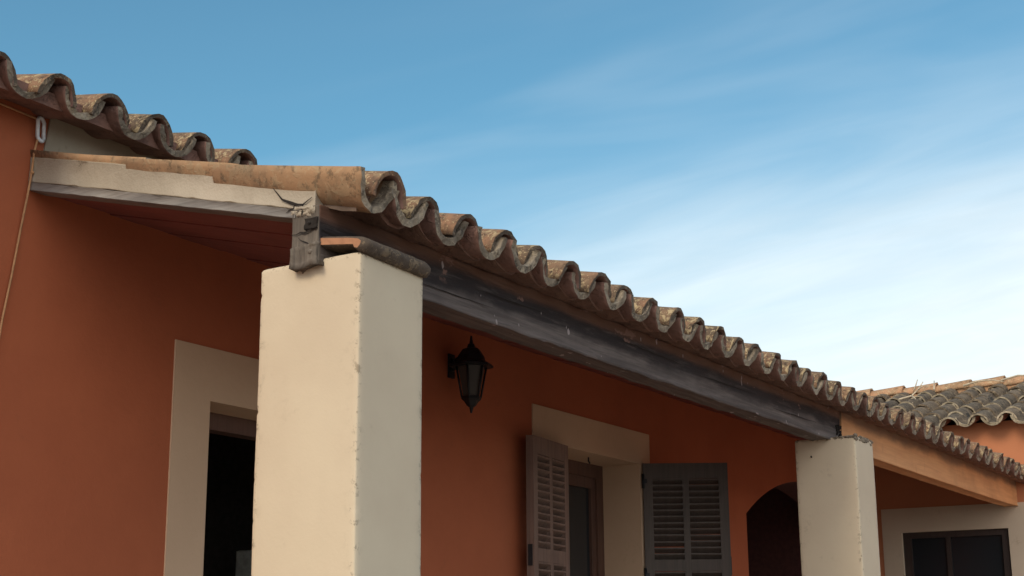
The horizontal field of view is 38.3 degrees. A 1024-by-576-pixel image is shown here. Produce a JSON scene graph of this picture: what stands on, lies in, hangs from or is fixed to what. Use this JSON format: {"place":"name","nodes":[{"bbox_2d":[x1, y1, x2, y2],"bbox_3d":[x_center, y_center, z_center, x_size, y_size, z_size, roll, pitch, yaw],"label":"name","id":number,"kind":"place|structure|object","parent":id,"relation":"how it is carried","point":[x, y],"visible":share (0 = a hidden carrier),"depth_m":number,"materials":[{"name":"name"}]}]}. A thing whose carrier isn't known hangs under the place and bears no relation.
{"place":"outdoors","nodes":[
{"label":"outdoors","id":0,"kind":"place"},
{"bbox_2d":[0,0,1023,390],"label":"sky","id":1,"kind":"structure","parent":0,"point":[834,187],"materials":[{"name":"blue"}]},
{"bbox_2d":[856,375,1023,575],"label":"side wing","id":2,"kind":"structure","parent":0,"point":[926,529],"depth_m":11.39,"materials":[{"name":"paint"}]},
{"bbox_2d":[899,379,923,399],"bbox_3d":[3.463,0.877,12.746,0.255,0.194,0.145,-8,-16,30],"label":"dry twig","id":3,"kind":"object","parent":2,"relation":"on","point":[912,394],"visible":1,"depth_m":12.77,"materials":[{"name":"beige wood"}]},
{"bbox_2d":[903,528,1011,575],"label":"window frame","id":4,"kind":"structure","parent":2,"relation":"in","point":[985,552],"depth_m":11.28,"materials":[{"name":"black"}]},
{"bbox_2d":[963,379,1003,386],"bbox_3d":[4.052,0.812,12.683,0.345,0.047,0.046,-7,-15,26],"label":"dry stick","id":5,"kind":"object","parent":2,"relation":"on","point":[980,381],"visible":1,"depth_m":12.71,"materials":[{"name":"beige wood"}]},
{"bbox_2d":[1001,375,1023,380],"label":"dry stick","id":6,"kind":"object","parent":2,"relation":"on","point":[1011,377],"visible":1,"depth_m":12.66,"materials":[{"name":"beige wood"}]},
{"label":"ground","id":7,"kind":"structure","parent":0,"visible":0},
{"bbox_2d":[0,51,801,575],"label":"farmhouse","id":8,"kind":"object","parent":7,"relation":"on","point":[128,381],"visible":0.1,"depth_m":5.39,"materials":[{"name":"orange paint"}]},
{"bbox_2d":[35,116,45,142],"bbox_3d":[-1.534,-0.515,4.791,0.026,0.093,0.041,-8,-16,30],"label":"wall hook","id":9,"kind":"object","parent":8,"relation":"attached to","point":[42,139],"depth_m":4.78,"materials":[{"name":"white plastic"}]},
{"bbox_2d":[0,139,37,336],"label":"cord","id":10,"kind":"object","parent":9,"relation":"hanging from","point":[18,239],"visible":1,"depth_m":4.65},
{"bbox_2d":[0,103,40,121],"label":"cord","id":11,"kind":"object","parent":9,"relation":"attached to","point":[16,110],"visible":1,"depth_m":4.72,"materials":[{"name":"brown"}]},
{"bbox_2d":[235,550,251,575],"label":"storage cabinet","id":12,"kind":"object","parent":8,"relation":"in","point":[243,562],"visible":0.19,"depth_m":6.87,"materials":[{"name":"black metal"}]},
{"bbox_2d":[448,336,492,412],"bbox_3d":[-0.184,0.390,6.682,0.207,0.355,0.187,3,-14,-12],"label":"wall lantern","id":13,"kind":"object","parent":8,"relation":"attached to","point":[470,363],"depth_m":6.64,"materials":[{"name":"black metal"}]},
{"bbox_2d":[568,459,604,575],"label":"window frame","id":14,"kind":"structure","parent":8,"relation":"in","point":[586,516],"depth_m":8.22,"materials":[{"name":"brown wood"}]},
{"bbox_2d":[28,150,1023,575],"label":"veranda","id":15,"kind":"object","parent":7,"relation":"on","point":[364,274],"visible":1,"depth_m":4.42,"materials":[{"name":"paint"}]}
]}

